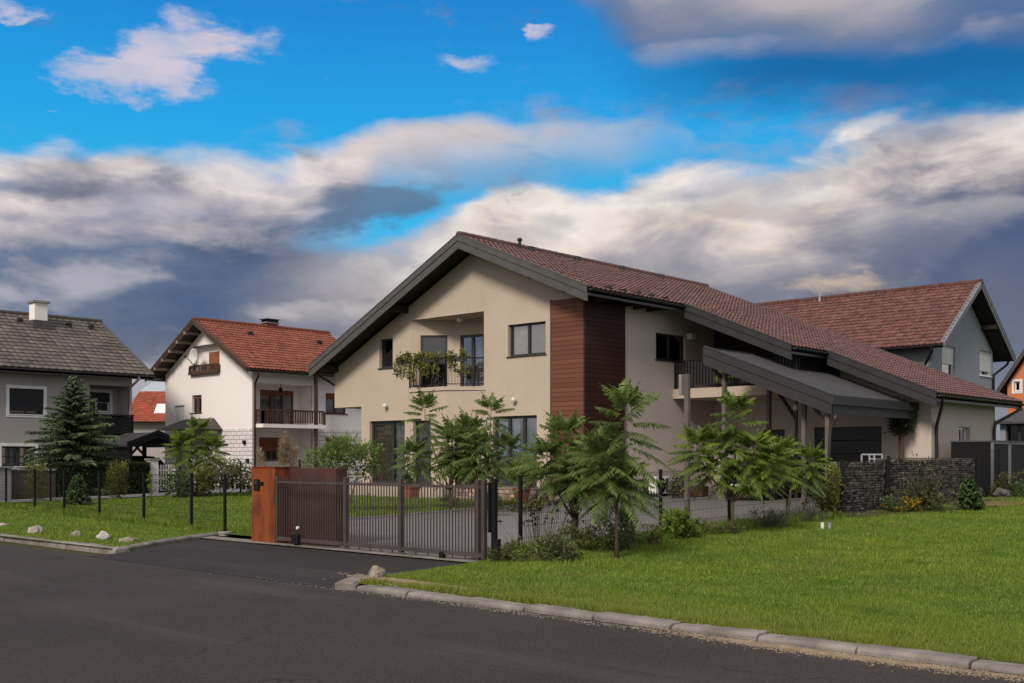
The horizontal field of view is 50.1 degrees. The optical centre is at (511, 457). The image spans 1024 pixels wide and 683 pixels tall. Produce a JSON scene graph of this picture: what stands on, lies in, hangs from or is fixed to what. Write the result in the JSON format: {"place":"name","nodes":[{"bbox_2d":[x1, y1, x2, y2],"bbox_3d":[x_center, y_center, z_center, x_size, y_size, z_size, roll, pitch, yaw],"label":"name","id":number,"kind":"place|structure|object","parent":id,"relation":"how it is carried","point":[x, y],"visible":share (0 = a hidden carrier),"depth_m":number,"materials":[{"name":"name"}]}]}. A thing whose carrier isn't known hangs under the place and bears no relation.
{"place":"outdoors","nodes":[
{"label":"outdoors","id":0,"kind":"place"},
{"bbox_2d":[125,456,172,487],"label":"parked car","id":1,"kind":"object","parent":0,"point":[140,459],"visible":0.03,"depth_m":50.37,"materials":[{"name":"black paint"}]},
{"bbox_2d":[0,481,360,502],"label":"neighbour path","id":2,"kind":"structure","parent":0,"point":[137,495],"depth_m":43.14,"materials":[{"name":"grey concrete"}]},
{"bbox_2d":[0,486,488,562],"bbox_3d":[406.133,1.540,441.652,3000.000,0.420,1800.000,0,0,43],"label":"ground","id":3,"kind":"structure","parent":0,"point":[81,552],"depth_m":21.31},
{"bbox_2d":[0,466,12,499],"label":"wall pillar","id":4,"kind":"structure","parent":3,"relation":"on","point":[2,485],"depth_m":40.68,"materials":[{"name":"grey concrete"}]},
{"bbox_2d":[11,469,55,499],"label":"garden wall","id":5,"kind":"structure","parent":3,"relation":"on","point":[13,486],"depth_m":41.37,"materials":[{"name":"grey concrete"}]},
{"bbox_2d":[20,460,49,500],"bbox_3d":[-17.148,0.822,39.639,1.105,1.550,1.178,0,0,8],"label":"golden conifer","id":6,"kind":"object","parent":3,"relation":"on","point":[43,466],"visible":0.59,"depth_m":39.60,"materials":[{"name":"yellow plant"}]},
{"bbox_2d":[0,533,128,553],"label":"kerb","id":7,"kind":"structure","parent":3,"relation":"on","point":[79,547],"depth_m":20.95,"materials":[{"name":"concrete"}]},
{"bbox_2d":[20,375,129,494],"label":"spruce","id":8,"kind":"object","parent":3,"relation":"on","point":[75,438],"visible":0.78,"depth_m":44.25,"materials":[{"name":"green plant"}]},
{"bbox_2d":[0,300,154,468],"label":"grey house","id":9,"kind":"structure","parent":3,"relation":"on","point":[44,354],"depth_m":51.31,"materials":[{"name":"paint"}]},
{"bbox_2d":[0,443,38,468],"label":"window","id":10,"kind":"structure","parent":9,"relation":"in","point":[11,454],"depth_m":49.02,"materials":[{"name":"white glass"}]},
{"bbox_2d":[6,385,46,417],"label":"window","id":11,"kind":"structure","parent":9,"relation":"in","point":[27,401],"depth_m":49.26,"materials":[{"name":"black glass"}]},
{"bbox_2d":[90,389,112,413],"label":"window","id":12,"kind":"structure","parent":9,"relation":"in","point":[103,398],"depth_m":53.21,"materials":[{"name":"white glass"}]},
{"bbox_2d":[50,461,151,496],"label":"hedge","id":13,"kind":"object","parent":3,"relation":"on","point":[71,466],"visible":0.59,"depth_m":43.53,"materials":[{"name":"green plant"}]},
{"bbox_2d":[0,507,215,548],"bbox_3d":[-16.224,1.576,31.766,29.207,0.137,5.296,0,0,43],"label":"grass","id":14,"kind":"structure","parent":3,"relation":"on","point":[47,523],"depth_m":24.77,"materials":[{"name":"green plant"}]},
{"bbox_2d":[101,458,129,498],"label":"golden conifer","id":15,"kind":"object","parent":3,"relation":"on","point":[118,471],"visible":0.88,"depth_m":40.74,"materials":[{"name":"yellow plant"}]},
{"bbox_2d":[0,468,232,536],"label":"wire fence","id":16,"kind":"object","parent":3,"relation":"on","point":[194,509],"visible":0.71,"depth_m":26.82,"materials":[{"name":"metal"}]},
{"bbox_2d":[94,430,185,463],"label":"timber carport","id":17,"kind":"object","parent":3,"relation":"on","point":[144,440],"visible":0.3,"depth_m":49.92,"materials":[{"name":"black wood"}]},
{"bbox_2d":[132,382,164,463],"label":"building","id":18,"kind":"structure","parent":3,"relation":"on","point":[148,407],"depth_m":87.28,"materials":[{"name":"red paint"}]},
{"bbox_2d":[0,460,300,501],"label":"wire fence","id":19,"kind":"object","parent":3,"relation":"on","point":[119,483],"visible":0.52,"depth_m":40.91,"materials":[{"name":"grey metal"}]},
{"bbox_2d":[144,458,159,492],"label":"gate pillar","id":20,"kind":"structure","parent":3,"relation":"on","point":[154,461],"depth_m":45.22,"materials":[{"name":"white paint"}]},
{"bbox_2d":[159,464,192,490],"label":"neighbour gate","id":21,"kind":"structure","parent":20,"relation":"attached to","point":[173,469],"depth_m":45.81,"materials":[{"name":"white metal"}]},
{"bbox_2d":[113,532,219,550],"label":"kerb","id":22,"kind":"structure","parent":3,"relation":"on","point":[142,545],"depth_m":21.45,"materials":[{"name":"concrete"}]},
{"bbox_2d":[145,317,360,485],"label":"white house","id":23,"kind":"structure","parent":3,"relation":"on","point":[248,388],"depth_m":56.75,"materials":[{"name":"paint"}]},
{"bbox_2d":[259,437,280,460],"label":"window","id":24,"kind":"structure","parent":23,"relation":"in","point":[268,444],"depth_m":56.16,"materials":[{"name":"brown wood"}]},
{"bbox_2d":[260,389,292,423],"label":"balcony door","id":25,"kind":"structure","parent":23,"relation":"in","point":[269,399],"depth_m":56.65,"materials":[{"name":"brown wood"}]},
{"bbox_2d":[326,393,347,414],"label":"window","id":26,"kind":"structure","parent":23,"relation":"in","point":[329,396],"depth_m":57.86,"materials":[{"name":"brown wood"}]},
{"bbox_2d":[88,539,462,586],"bbox_3d":[-4.496,1.696,18.637,8.950,0.001,3.550,0,0,43],"label":"driveway apron","id":27,"kind":"object","parent":3,"relation":"on","point":[314,567],"visible":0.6,"depth_m":17.87,"materials":[{"name":"grey asphalt"}]},
{"bbox_2d":[202,536,478,561],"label":"gate sill","id":28,"kind":"structure","parent":27,"relation":"on","point":[361,550],"depth_m":19.70,"materials":[{"name":"concrete"}]},
{"bbox_2d":[276,475,486,559],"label":"sliding gate","id":29,"kind":"structure","parent":28,"relation":"on","point":[480,519],"depth_m":19.21,"materials":[{"name":"grey metal"}]},
{"bbox_2d":[488,479,500,559],"bbox_3d":[-0.270,1.020,17.515,0.190,1.360,0.140,0,0,43],"label":"gate post","id":30,"kind":"object","parent":28,"relation":"on","point":[493,509],"visible":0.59,"depth_m":17.51,"materials":[{"name":"black metal"}]},
{"bbox_2d":[2,494,548,535],"bbox_3d":[-5.168,1.472,36.813,19.355,0.349,20.800,0,0,43],"label":"lawn garden","id":31,"kind":"object","parent":3,"relation":"on","point":[236,533],"visible":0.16,"depth_m":31.80,"materials":[{"name":"green plant"}]},
{"bbox_2d":[62,474,92,505],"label":"conifer","id":32,"kind":"object","parent":31,"relation":"on","point":[78,491],"visible":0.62,"depth_m":36.10,"materials":[{"name":"green plant"}]},
{"bbox_2d":[157,468,190,497],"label":"shrub","id":33,"kind":"object","parent":31,"relation":"on","point":[183,482],"visible":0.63,"depth_m":40.48,"materials":[{"name":"green plant"}]},
{"bbox_2d":[159,413,231,475],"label":"young tree","id":34,"kind":"object","parent":31,"relation":"on","point":[188,439],"visible":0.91,"depth_m":42.39,"materials":[{"name":"green plant"}]},
{"bbox_2d":[179,463,222,495],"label":"shrub","id":35,"kind":"object","parent":31,"relation":"on","point":[205,483],"visible":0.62,"depth_m":40.91,"materials":[{"name":"green plant"}]},
{"bbox_2d":[184,453,252,495],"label":"shrub","id":36,"kind":"object","parent":31,"relation":"on","point":[230,470],"visible":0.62,"depth_m":41.32,"materials":[{"name":"green plant"}]},
{"bbox_2d":[230,429,299,523],"bbox_3d":[-5.181,0.488,24.144,2.249,2.258,1.950,0,0,-28],"label":"shrub","id":37,"kind":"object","parent":31,"relation":"on","point":[285,452],"depth_m":24.15,"materials":[{"name":"green plant"}]},
{"bbox_2d":[0,492,543,533],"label":"grass","id":38,"kind":"structure","parent":31,"relation":"on","point":[133,502],"depth_m":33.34,"materials":[{"name":"green plant"}]},
{"bbox_2d":[300,431,389,504],"bbox_3d":[-4.635,0.421,30.521,2.451,2.300,1.941,0,0,43],"label":"shrub","id":39,"kind":"object","parent":31,"relation":"on","point":[337,451],"visible":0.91,"depth_m":30.36,"materials":[{"name":"green plant"}]},
{"bbox_2d":[396,467,420,498],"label":"potted plant","id":40,"kind":"object","parent":31,"relation":"on","point":[408,478],"visible":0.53,"depth_m":38.47,"materials":[{"name":"green plant"}]},
{"bbox_2d":[384,386,477,509],"bbox_3d":[-2.116,-0.259,31.723,3.060,3.603,2.317,0,0,26],"label":"young tree","id":41,"kind":"object","parent":31,"relation":"on","point":[446,432],"visible":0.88,"depth_m":31.48,"materials":[{"name":"green plant"}]},
{"bbox_2d":[498,454,541,502],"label":"shrub","id":42,"kind":"object","parent":31,"relation":"on","point":[511,474],"visible":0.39,"depth_m":34.29,"materials":[{"name":"green plant"}]},
{"bbox_2d":[335,575,368,589],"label":"kerb","id":43,"kind":"structure","parent":3,"relation":"on","point":[350,583],"depth_m":14.15,"materials":[{"name":"concrete"}]},
{"bbox_2d":[323,573,483,590],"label":"bare earth","id":44,"kind":"structure","parent":3,"relation":"on","point":[404,580],"depth_m":14.38,"materials":[{"name":"brown soil"}]},
{"bbox_2d":[349,490,715,519],"bbox_3d":[0.426,1.496,32.990,2.573,0.512,22.738,0,0,34],"label":"driveway edging","id":45,"kind":"object","parent":3,"relation":"on","point":[463,509],"visible":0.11,"depth_m":30.63,"materials":[{"name":"grey concrete"}]},
{"bbox_2d":[308,231,1023,502],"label":"modern house","id":46,"kind":"structure","parent":3,"relation":"on","point":[535,332],"depth_m":38.62,"materials":[{"name":"beige paint"}]},
{"bbox_2d":[377,339,392,369],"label":"window","id":47,"kind":"structure","parent":46,"relation":"in","point":[387,344],"depth_m":42.87,"materials":[{"name":"black glass"}]},
{"bbox_2d":[372,420,404,483],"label":"sliding door","id":48,"kind":"structure","parent":46,"relation":"in","point":[385,429],"depth_m":43.05,"materials":[{"name":"grey glass"}]},
{"bbox_2d":[392,349,441,381],"bbox_3d":[-3.454,-3.329,39.834,2.507,1.200,0.523,0,0,43],"label":"flower box","id":49,"kind":"object","parent":46,"relation":"attached to","point":[418,361],"visible":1,"depth_m":39.74,"materials":[{"name":"green plant"}]},
{"bbox_2d":[416,420,430,484],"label":"bay window","id":50,"kind":"structure","parent":46,"relation":"in","point":[428,425],"depth_m":40.26,"materials":[{"name":"grey glass"}]},
{"bbox_2d":[421,335,446,387],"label":"balcony door","id":51,"kind":"structure","parent":46,"relation":"in","point":[432,343],"depth_m":41.79,"materials":[{"name":"grey glass"}]},
{"bbox_2d":[443,347,471,378],"bbox_3d":[-1.974,-3.365,38.922,1.106,1.145,0.550,0,0,-3],"label":"flower box","id":52,"kind":"object","parent":46,"relation":"attached to","point":[454,358],"visible":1,"depth_m":38.85,"materials":[{"name":"green plant"}]},
{"bbox_2d":[461,334,483,385],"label":"balcony door","id":53,"kind":"structure","parent":46,"relation":"in","point":[477,340],"depth_m":41.30,"materials":[{"name":"grey glass"}]},
{"bbox_2d":[495,415,537,487],"bbox_3d":[0.176,-0.202,38.200,2.173,2.494,0.375,0,0,43],"label":"sliding door","id":54,"kind":"structure","parent":46,"relation":"in","point":[513,422],"depth_m":38.38,"materials":[{"name":"grey glass"}]},
{"bbox_2d":[506,322,546,357],"bbox_3d":[0.592,-4.052,37.817,1.836,1.149,0.375,0,0,43],"label":"window","id":55,"kind":"structure","parent":46,"relation":"in","point":[529,339],"depth_m":37.88,"materials":[{"name":"grey glass"}]},
{"bbox_2d":[655,333,686,362],"bbox_3d":[5.713,-3.951,39.682,0.210,0.998,1.978,0,0,43],"label":"window","id":56,"kind":"structure","parent":46,"relation":"in","point":[669,348],"depth_m":39.71,"materials":[{"name":"black glass"}]},
{"bbox_2d":[815,426,881,493],"bbox_3d":[11.755,0.112,38.267,2.500,2.352,0.070,0,0,43],"label":"garage door","id":57,"kind":"structure","parent":46,"relation":"in","point":[867,440],"depth_m":38.16,"materials":[{"name":"black metal"}]},
{"bbox_2d":[517,463,829,544],"bbox_3d":[3.950,0.925,22.689,0.340,1.624,11.573,0,0,43],"label":"wire fence","id":58,"kind":"object","parent":3,"relation":"on","point":[810,498],"visible":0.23,"depth_m":21.56,"materials":[{"name":"metal"}]},
{"bbox_2d":[356,585,1023,674],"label":"kerb","id":59,"kind":"structure","parent":3,"relation":"on","point":[925,656],"depth_m":10.39,"materials":[{"name":"concrete"}]},
{"bbox_2d":[830,459,888,513],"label":"gabion wall","id":60,"kind":"structure","parent":3,"relation":"on","point":[861,490],"depth_m":27.73,"materials":[{"name":"stone"}]},
{"bbox_2d":[755,279,1015,422],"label":"house","id":61,"kind":"structure","parent":3,"relation":"on","point":[956,328],"depth_m":51.06,"materials":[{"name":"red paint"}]},
{"bbox_2d":[942,346,952,374],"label":"window","id":62,"kind":"structure","parent":61,"relation":"in","point":[947,353],"depth_m":49.40,"materials":[{"name":"white plastic"}]},
{"bbox_2d":[979,351,992,377],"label":"window","id":63,"kind":"structure","parent":61,"relation":"in","point":[984,356],"depth_m":52.80,"materials":[{"name":"white plastic"}]},
{"bbox_2d":[876,456,977,508],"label":"gabion wall","id":64,"kind":"structure","parent":3,"relation":"on","point":[957,471],"depth_m":31.23,"materials":[{"name":"stone"}]},
{"bbox_2d":[842,497,1023,516],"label":"planting bed","id":65,"kind":"object","parent":3,"relation":"on","point":[881,512],"visible":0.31,"depth_m":28.05,"materials":[{"name":"soil"}]},
{"bbox_2d":[880,493,922,511],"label":"flowering bush","id":66,"kind":"object","parent":65,"relation":"on","point":[906,507],"visible":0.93,"depth_m":27.79,"materials":[{"name":"green plant"}]},
{"bbox_2d":[875,451,973,512],"bbox_3d":[10.593,0.702,27.999,2.614,1.768,2.547,0,0,-18],"label":"arching shrub","id":67,"kind":"object","parent":65,"relation":"in","point":[925,496],"visible":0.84,"depth_m":27.92,"materials":[{"name":"green plant"}]},
{"bbox_2d":[977,448,999,496],"bbox_3d":[14.880,0.549,34.205,0.072,1.685,1.872,0,0,43],"label":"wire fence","id":68,"kind":"object","parent":3,"relation":"on","point":[978,455],"visible":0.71,"depth_m":34.31,"materials":[{"name":"grey metal"}]},
{"bbox_2d":[995,408,1023,440],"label":"garage annexe","id":69,"kind":"structure","parent":3,"relation":"on","point":[1011,428],"depth_m":53.69,"materials":[{"name":"white paint"}]},
{"bbox_2d":[1007,424,1023,440],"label":"window","id":70,"kind":"structure","parent":69,"relation":"in","point":[1015,432],"depth_m":53.64,"materials":[{"name":"black glass"}]},
{"bbox_2d":[996,349,1023,414],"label":"orange house","id":71,"kind":"structure","parent":3,"relation":"on","point":[1012,384],"depth_m":62.98,"materials":[{"name":"paint"}]},
{"bbox_2d":[441,391,536,492],"bbox_3d":[-0.625,-0.173,31.042,2.855,3.418,2.481,0,0,43],"label":"young tree","id":72,"kind":"object","parent":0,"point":[475,436],"visible":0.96,"depth_m":30.79,"materials":[{"name":"green plant"}]},
{"bbox_2d":[0,544,1023,682],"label":"road","id":73,"kind":"structure","parent":0,"point":[65,617],"depth_m":10.13,"materials":[{"name":"grey asphalt"}]},
{"bbox_2d":[266,580,1016,681],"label":"road grit","id":74,"kind":"object","parent":73,"relation":"on","point":[522,613],"visible":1,"depth_m":11.62,"materials":[{"name":"gravel"}]},
{"bbox_2d":[598,622,1023,681],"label":"sand spill","id":75,"kind":"object","parent":73,"relation":"on","point":[823,654],"visible":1,"depth_m":9.44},
{"bbox_2d":[0,0,1023,439],"label":"sky","id":76,"kind":"structure","parent":0,"point":[164,164],"materials":[{"name":"blue"}]},
{"bbox_2d":[287,492,824,558],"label":"driveway","id":77,"kind":"structure","parent":0,"point":[508,519],"depth_m":26.94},
{"bbox_2d":[250,466,346,545],"bbox_3d":[-4.199,0.930,21.428,2.290,1.500,0.678,0,0,43],"label":"steel box","id":78,"kind":"object","parent":77,"relation":"on","point":[263,503],"visible":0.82,"depth_m":21.49,"materials":[{"name":"brown metal"}]},
{"bbox_2d":[498,496,544,511],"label":"border plant","id":79,"kind":"object","parent":77,"relation":"on","point":[513,500],"visible":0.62,"depth_m":30.74,"materials":[{"name":"green plant"}]},
{"bbox_2d":[648,476,668,496],"bbox_3d":[5.161,1.031,38.524,0.345,0.720,0.800,0,0,43],"label":"air conditioner","id":80,"kind":"object","parent":77,"relation":"on","point":[655,490],"visible":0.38,"depth_m":38.33,"materials":[{"name":"white plastic"}]},
{"bbox_2d":[668,469,692,497],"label":"shrub","id":81,"kind":"object","parent":77,"relation":"on","point":[675,489],"visible":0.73,"depth_m":37.23,"materials":[{"name":"green plant"}]},
{"bbox_2d":[679,374,689,517],"bbox_3d":[3.974,-0.169,25.244,0.185,3.498,0.215,0,0,43],"label":"service post","id":82,"kind":"object","parent":77,"relation":"on","point":[684,384],"visible":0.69,"depth_m":25.22,"materials":[{"name":"grey metal"}]},
{"bbox_2d":[720,454,815,500],"bbox_3d":[8.555,0.630,36.560,1.960,1.552,4.235,0,0,43],"label":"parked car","id":83,"kind":"object","parent":77,"relation":"on","point":[766,498],"visible":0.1,"depth_m":35.37,"materials":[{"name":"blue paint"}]},
{"bbox_2d":[884,396,919,459],"bbox_3d":[12.866,-0.361,36.364,1.206,3.384,1.218,0,0,43],"label":"topiary","id":84,"kind":"object","parent":77,"relation":"on","point":[901,425],"visible":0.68,"depth_m":36.26,"materials":[{"name":"green plant"}]},
{"bbox_2d":[358,494,1023,663],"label":"lawn","id":85,"kind":"structure","parent":0,"point":[997,619],"depth_m":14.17,"materials":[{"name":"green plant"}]},
{"bbox_2d":[368,565,385,577],"bbox_3d":[-1.838,1.566,14.875,0.206,0.208,0.219,0,0,43],"label":"rock","id":86,"kind":"object","parent":85,"relation":"on","point":[375,571],"visible":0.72,"depth_m":14.82,"materials":[{"name":"beige stone"}]},
{"bbox_2d":[487,544,516,561],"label":"shrub","id":87,"kind":"object","parent":85,"relation":"on","point":[502,557],"visible":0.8,"depth_m":17.24,"materials":[{"name":"green plant"}]},
{"bbox_2d":[501,530,582,562],"bbox_3d":[0.461,1.420,17.312,1.332,0.598,0.746,0,0,-1],"label":"shrub","id":88,"kind":"object","parent":85,"relation":"on","point":[559,547],"visible":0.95,"depth_m":17.23,"materials":[{"name":"green plant"}]},
{"bbox_2d":[538,532,582,557],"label":"shrub","id":89,"kind":"object","parent":85,"relation":"on","point":[562,537],"visible":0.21,"depth_m":17.82,"materials":[{"name":"green plant"}]},
{"bbox_2d":[556,509,642,551],"bbox_3d":[1.494,1.254,18.852,1.493,0.797,0.920,0,0,11],"label":"shrub","id":90,"kind":"object","parent":85,"relation":"on","point":[606,542],"visible":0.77,"depth_m":18.76,"materials":[{"name":"green plant"}]},
{"bbox_2d":[552,375,678,558],"bbox_3d":[1.598,0.142,17.663,2.137,3.059,2.002,0,0,43],"label":"young tree","id":91,"kind":"object","parent":85,"relation":"on","point":[610,466],"visible":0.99,"depth_m":17.54,"materials":[{"name":"green plant"}]},
{"bbox_2d":[618,499,639,545],"bbox_3d":[2.078,1.136,19.495,0.510,0.981,0.504,0,0,43],"label":"column evergreen","id":92,"kind":"object","parent":85,"relation":"on","point":[621,513],"depth_m":19.47,"materials":[{"name":"green plant"}]},
{"bbox_2d":[637,522,663,544],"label":"shrub","id":93,"kind":"object","parent":85,"relation":"on","point":[652,537],"visible":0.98,"depth_m":19.86,"materials":[{"name":"green plant"}]},
{"bbox_2d":[472,509,850,558],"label":"grass","id":94,"kind":"structure","parent":85,"relation":"on","point":[746,523],"depth_m":22.56,"materials":[{"name":"green plant"}]},
{"bbox_2d":[657,506,700,538],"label":"shrub","id":95,"kind":"object","parent":85,"relation":"on","point":[682,522],"visible":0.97,"depth_m":21.06,"materials":[{"name":"green plant"}]},
{"bbox_2d":[696,520,745,534],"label":"shrub","id":96,"kind":"object","parent":85,"relation":"on","point":[720,527],"visible":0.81,"depth_m":21.93,"materials":[{"name":"green plant"}]},
{"bbox_2d":[665,384,806,533],"bbox_3d":[4.460,0.050,21.945,2.892,3.076,1.708,0,0,7],"label":"young tree","id":97,"kind":"object","parent":85,"relation":"on","point":[744,438],"visible":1,"depth_m":21.81,"materials":[{"name":"green plant"}]},
{"bbox_2d":[743,504,794,527],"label":"lavender","id":98,"kind":"object","parent":85,"relation":"on","point":[773,520],"visible":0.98,"depth_m":23.39,"materials":[{"name":"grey plant"}]},
{"bbox_2d":[745,430,839,516],"bbox_3d":[6.399,0.426,25.235,2.395,2.202,1.440,0,0,2],"label":"young tree","id":99,"kind":"object","parent":85,"relation":"on","point":[808,451],"visible":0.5,"depth_m":25.10,"materials":[{"name":"green plant"}]},
{"bbox_2d":[782,502,831,523],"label":"lavender","id":100,"kind":"object","parent":85,"relation":"on","point":[809,512],"visible":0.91,"depth_m":24.67,"materials":[{"name":"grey plant"}]},
{"bbox_2d":[953,478,985,510],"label":"bush","id":101,"kind":"object","parent":85,"relation":"on","point":[971,497],"visible":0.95,"depth_m":28.35,"materials":[{"name":"green plant"}]},
{"bbox_2d":[949,440,1023,496],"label":"fence","id":102,"kind":"object","parent":85,"relation":"on","point":[1012,456],"visible":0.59,"depth_m":35.70,"materials":[{"name":"grey metal"}]},
{"bbox_2d":[987,469,1023,496],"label":"leaning shrub","id":103,"kind":"object","parent":85,"relation":"on","point":[1006,481],"visible":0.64,"depth_m":34.52,"materials":[{"name":"green plant"}]},
{"bbox_2d":[1005,480,1023,496],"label":"shrub","id":104,"kind":"object","parent":85,"relation":"on","point":[1019,487],"visible":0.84,"depth_m":34.28,"materials":[{"name":"green plant"}]},
{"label":"planting bed","id":105,"kind":"structure","parent":0,"visible":0},
{"bbox_2d":[498,499,578,542],"bbox_3d":[0.449,1.170,19.468,1.347,0.892,1.463,0,0,-34],"label":"seed head plant","id":106,"kind":"object","parent":105,"relation":"on","point":[537,510],"visible":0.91,"depth_m":19.21,"materials":[{"name":"green plant"}]},
{"bbox_2d":[505,406,627,539],"bbox_3d":[1.013,0.362,19.581,2.399,2.584,1.854,0,0,10],"label":"young tree","id":107,"kind":"object","parent":105,"relation":"on","point":[567,425],"visible":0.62,"depth_m":19.46,"materials":[{"name":"green plant"}]},
{"bbox_2d":[801,464,847,515],"bbox_3d":[7.536,0.801,26.405,0.984,1.412,1.018,0,0,43],"label":"shrub","id":108,"kind":"object","parent":105,"relation":"on","point":[825,505],"visible":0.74,"depth_m":26.32,"materials":[{"name":"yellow plant"}]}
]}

